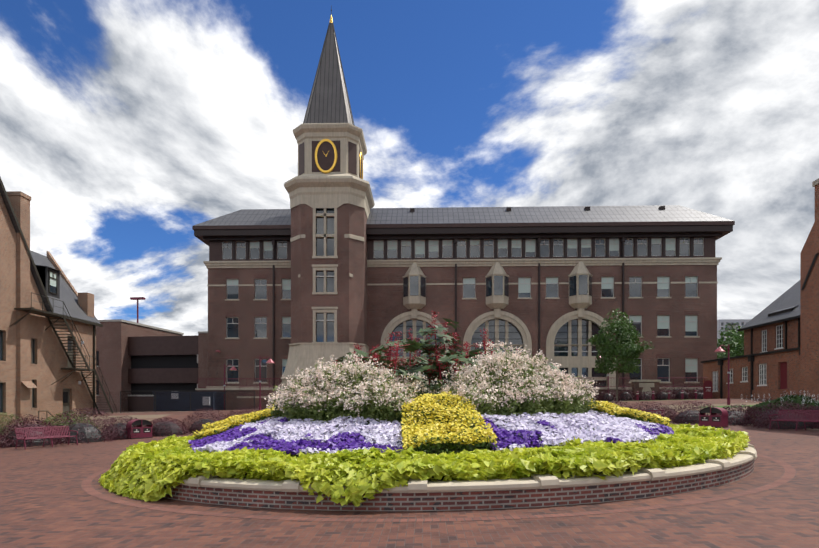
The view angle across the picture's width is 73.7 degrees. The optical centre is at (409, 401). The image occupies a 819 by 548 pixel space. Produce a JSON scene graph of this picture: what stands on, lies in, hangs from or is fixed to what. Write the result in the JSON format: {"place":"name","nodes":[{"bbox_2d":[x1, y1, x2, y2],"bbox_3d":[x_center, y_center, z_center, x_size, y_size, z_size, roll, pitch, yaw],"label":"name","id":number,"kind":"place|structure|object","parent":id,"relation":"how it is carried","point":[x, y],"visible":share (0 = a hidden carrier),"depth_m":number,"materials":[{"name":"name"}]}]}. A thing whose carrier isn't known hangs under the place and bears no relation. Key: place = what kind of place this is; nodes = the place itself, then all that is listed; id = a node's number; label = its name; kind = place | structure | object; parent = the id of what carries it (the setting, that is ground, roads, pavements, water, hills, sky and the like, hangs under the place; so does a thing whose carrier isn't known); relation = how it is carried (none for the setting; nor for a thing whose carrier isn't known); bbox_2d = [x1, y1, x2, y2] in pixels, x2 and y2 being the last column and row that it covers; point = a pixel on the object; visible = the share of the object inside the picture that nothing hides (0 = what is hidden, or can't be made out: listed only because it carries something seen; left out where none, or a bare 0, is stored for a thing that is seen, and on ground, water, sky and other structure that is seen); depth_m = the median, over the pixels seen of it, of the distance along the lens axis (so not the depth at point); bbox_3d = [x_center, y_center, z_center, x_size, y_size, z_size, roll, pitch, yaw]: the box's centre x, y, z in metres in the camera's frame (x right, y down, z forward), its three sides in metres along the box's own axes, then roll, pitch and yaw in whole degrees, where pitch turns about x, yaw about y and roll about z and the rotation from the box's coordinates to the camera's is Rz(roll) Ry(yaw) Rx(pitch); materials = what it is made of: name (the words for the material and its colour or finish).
{"place":"outdoors","nodes":[
{"label":"outdoors","id":0,"kind":"place"},
{"bbox_2d":[0,398,818,547],"bbox_3d":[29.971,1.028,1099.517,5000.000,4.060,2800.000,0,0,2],"label":"ground","id":1,"kind":"structure","parent":0,"point":[46,501],"depth_m":7.80,"materials":[{"name":"red brick"}]},
{"bbox_2d":[15,426,77,448],"bbox_3d":[-16.306,1.613,24.601,0.759,0.905,2.344,0,0,25],"label":"bench","id":2,"kind":"object","parent":1,"relation":"on","point":[39,437],"visible":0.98,"depth_m":24.57,"materials":[{"name":"red paint"}]},
{"bbox_2d":[0,411,98,434],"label":"green shrub","id":3,"kind":"object","parent":1,"relation":"on","point":[12,415],"visible":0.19,"depth_m":32.87,"materials":[{"name":"green plant"}]},
{"bbox_2d":[0,177,116,426],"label":"building","id":4,"kind":"structure","parent":1,"relation":"on","point":[49,322],"depth_m":38.58,"materials":[{"name":"brick"}]},
{"bbox_2d":[1,419,215,446],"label":"shrubs","id":5,"kind":"object","parent":1,"relation":"on","point":[93,429],"visible":0.31,"depth_m":27.70,"materials":[{"name":"red"}]},
{"bbox_2d":[126,419,152,438],"bbox_3d":[-14.819,1.510,29.945,0.680,1.040,1.160,0,0,41],"label":"litter bin","id":6,"kind":"object","parent":1,"relation":"on","point":[139,431],"visible":0.96,"depth_m":29.72,"materials":[{"name":"red paint"}]},
{"bbox_2d":[96,297,207,411],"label":"parking garage","id":7,"kind":"structure","parent":1,"relation":"on","point":[131,357],"depth_m":66.20,"materials":[{"name":"brick"}]},
{"bbox_2d":[120,391,254,412],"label":"service yard","id":8,"kind":"structure","parent":1,"relation":"on","point":[211,397],"depth_m":47.98,"materials":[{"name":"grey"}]},
{"bbox_2d":[224,364,236,409],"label":"lamp post","id":9,"kind":"object","parent":1,"relation":"on","point":[233,368],"visible":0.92,"depth_m":51.38,"materials":[{"name":"red metal"}]},
{"bbox_2d":[259,356,274,410],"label":"lamp post","id":10,"kind":"object","parent":1,"relation":"on","point":[270,361],"visible":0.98,"depth_m":44.23,"materials":[{"name":"red metal"}]},
{"bbox_2d":[281,5,374,388],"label":"clock tower","id":11,"kind":"structure","parent":1,"relation":"on","point":[329,191],"depth_m":53.98,"materials":[{"name":"brick"}]},
{"bbox_2d":[81,454,795,521],"bbox_3d":[0.622,1.663,16.715,18.320,0.421,18.320,0,0,2],"label":"paving border","id":12,"kind":"object","parent":1,"relation":"on","point":[789,474],"visible":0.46,"depth_m":8.38,"materials":[{"name":"red brick"}]},
{"bbox_2d":[136,444,756,510],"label":"planter wall","id":13,"kind":"structure","parent":1,"relation":"on","point":[542,490],"depth_m":8.66,"materials":[{"name":"brick"}]},
{"bbox_2d":[195,380,702,409],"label":"terrace walls","id":14,"kind":"structure","parent":1,"relation":"on","point":[641,386],"depth_m":51.35,"materials":[{"name":"brown brick"}]},
{"bbox_2d":[199,377,707,394],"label":"terrace railings","id":15,"kind":"object","parent":14,"relation":"on","point":[286,385],"visible":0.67,"depth_m":51.48,"materials":[{"name":"metal"}]},
{"bbox_2d":[192,205,734,387],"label":"building","id":16,"kind":"structure","parent":1,"relation":"on","point":[556,284],"depth_m":57.61,"materials":[{"name":"brick"}]},
{"bbox_2d":[618,410,664,420],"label":"flowers","id":17,"kind":"object","parent":1,"relation":"on","point":[654,411],"visible":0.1,"depth_m":30.78,"materials":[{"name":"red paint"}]},
{"bbox_2d":[590,383,714,400],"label":"terrace shrubs","id":18,"kind":"object","parent":1,"relation":"on","point":[691,395],"depth_m":50.24,"materials":[{"name":"plant"}]},
{"bbox_2d":[636,390,696,400],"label":"bollards","id":19,"kind":"object","parent":1,"relation":"on","point":[653,393],"visible":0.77,"depth_m":49.23,"materials":[{"name":"red metal"}]},
{"bbox_2d":[703,381,711,398],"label":"campus sign","id":20,"kind":"object","parent":1,"relation":"on","point":[707,389],"visible":0.96,"depth_m":48.64,"materials":[{"name":"red metal"}]},
{"bbox_2d":[699,407,727,427],"bbox_3d":[15.537,0.811,27.908,0.680,1.040,1.160,0,0,-37],"label":"litter bin","id":21,"kind":"object","parent":1,"relation":"on","point":[713,419],"visible":0.92,"depth_m":27.64,"materials":[{"name":"red paint"}]},
{"bbox_2d":[717,327,743,358],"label":"tree leaves","id":22,"kind":"object","parent":1,"relation":"on","point":[736,346],"depth_m":107.28,"materials":[{"name":"green plant"}]},
{"bbox_2d":[717,322,743,355],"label":"tree leaves","id":23,"kind":"object","parent":1,"relation":"on","point":[728,333],"depth_m":112.04,"materials":[{"name":"green plant"}]},
{"bbox_2d":[717,319,750,347],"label":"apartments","id":24,"kind":"structure","parent":1,"relation":"on","point":[722,323],"depth_m":351.47,"materials":[{"name":"grey concrete"}]},
{"bbox_2d":[701,178,818,400],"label":"brick building","id":25,"kind":"structure","parent":1,"relation":"on","point":[778,358],"depth_m":44.64,"materials":[{"name":"brick"}]},
{"bbox_2d":[769,410,818,430],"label":"bench","id":26,"kind":"object","parent":1,"relation":"on","point":[802,420],"visible":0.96,"depth_m":24.38,"materials":[{"name":"red paint"}]},
{"bbox_2d":[0,0,818,335],"label":"sky","id":27,"kind":"structure","parent":0,"point":[127,126],"materials":[{"name":"blue"}]},
{"bbox_2d":[192,391,669,453],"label":"flowers","id":28,"kind":"object","parent":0,"point":[420,430],"depth_m":11.54,"materials":[{"name":"yellow plant"}]},
{"bbox_2d":[264,341,599,426],"bbox_3d":[0.572,-0.405,16.820,9.899,2.413,9.908,0,0,2],"label":"cleome","id":29,"kind":"object","parent":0,"point":[382,371],"depth_m":13.20,"materials":[{"name":"white plant"}]},
{"bbox_2d":[54,399,818,432],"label":"planting bed","id":30,"kind":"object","parent":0,"point":[160,416],"depth_m":40.14,"materials":[{"name":"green plant"}]},
{"bbox_2d":[0,422,75,440],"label":"flowering plants","id":31,"kind":"object","parent":30,"relation":"on","point":[56,431],"visible":0.04,"depth_m":32.93,"materials":[{"name":"plant"}]},
{"bbox_2d":[0,406,269,447],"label":"shrubs","id":32,"kind":"object","parent":30,"relation":"on","point":[10,426],"visible":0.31,"depth_m":28.38,"materials":[{"name":"red plant"}]},
{"bbox_2d":[585,308,653,400],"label":"plaza tree","id":33,"kind":"object","parent":30,"relation":"on","point":[630,348],"depth_m":45.58,"materials":[{"name":"green plant"}]},
{"bbox_2d":[603,408,817,428],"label":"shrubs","id":34,"kind":"object","parent":30,"relation":"on","point":[739,419],"visible":0.29,"depth_m":29.57,"materials":[{"name":"red"}]},
{"bbox_2d":[597,400,818,429],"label":"shrubs","id":35,"kind":"object","parent":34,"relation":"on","point":[760,412],"visible":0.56,"depth_m":29.01,"materials":[{"name":"red plant"}]},
{"bbox_2d":[714,345,729,404],"bbox_3d":[22.726,-1.943,39.537,1.279,4.400,0.775,0,0,2],"label":"lamp post","id":36,"kind":"object","parent":30,"relation":"on","point":[719,349],"visible":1,"depth_m":39.76,"materials":[{"name":"red metal"}]},
{"bbox_2d":[745,394,818,412],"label":"shrub","id":37,"kind":"object","parent":30,"relation":"on","point":[797,399],"visible":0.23,"depth_m":35.66,"materials":[{"name":"green plant"}]},
{"bbox_2d":[741,390,818,405],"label":"flowering plants","id":38,"kind":"object","parent":37,"relation":"on","point":[791,398],"visible":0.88,"depth_m":34.99,"materials":[{"name":"plant"}]},
{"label":"planter soil","id":39,"kind":"structure","parent":0,"visible":0},
{"bbox_2d":[185,417,629,480],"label":"planter soil","id":40,"kind":"structure","parent":39,"relation":"on","point":[457,450],"depth_m":11.04,"materials":[{"name":"brown soil"}]},
{"bbox_2d":[98,423,749,506],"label":"ground cover plants","id":41,"kind":"object","parent":40,"relation":"on","point":[152,468],"visible":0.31,"depth_m":9.53,"materials":[{"name":"green plant"}]},
{"bbox_2d":[343,383,522,420],"bbox_3d":[0.622,0.020,16.709,5.926,1.182,5.951,0,0,2],"label":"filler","id":42,"kind":"object","parent":40,"relation":"on","point":[435,387],"visible":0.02,"depth_m":14.07,"materials":[{"name":"green plant"}]},
{"bbox_2d":[310,318,561,384],"bbox_3d":[0.898,-0.952,16.985,7.657,3.120,7.629,0,0,2],"label":"shrub","id":43,"kind":"object","parent":40,"relation":"on","point":[448,358],"depth_m":15.84,"materials":[{"name":"plant"}]},
{"bbox_2d":[334,311,539,381],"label":"castor plumes","id":44,"kind":"object","parent":43,"relation":"attached to","point":[397,345],"visible":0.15,"depth_m":15.88,"materials":[{"name":"red plant"}]},
{"bbox_2d":[188,409,673,456],"bbox_3d":[0.775,0.772,16.632,13.659,1.217,13.682,0,0,2],"label":"petunia","id":45,"kind":"object","parent":39,"relation":"on","point":[563,427],"depth_m":11.72,"materials":[{"name":"white plant"}]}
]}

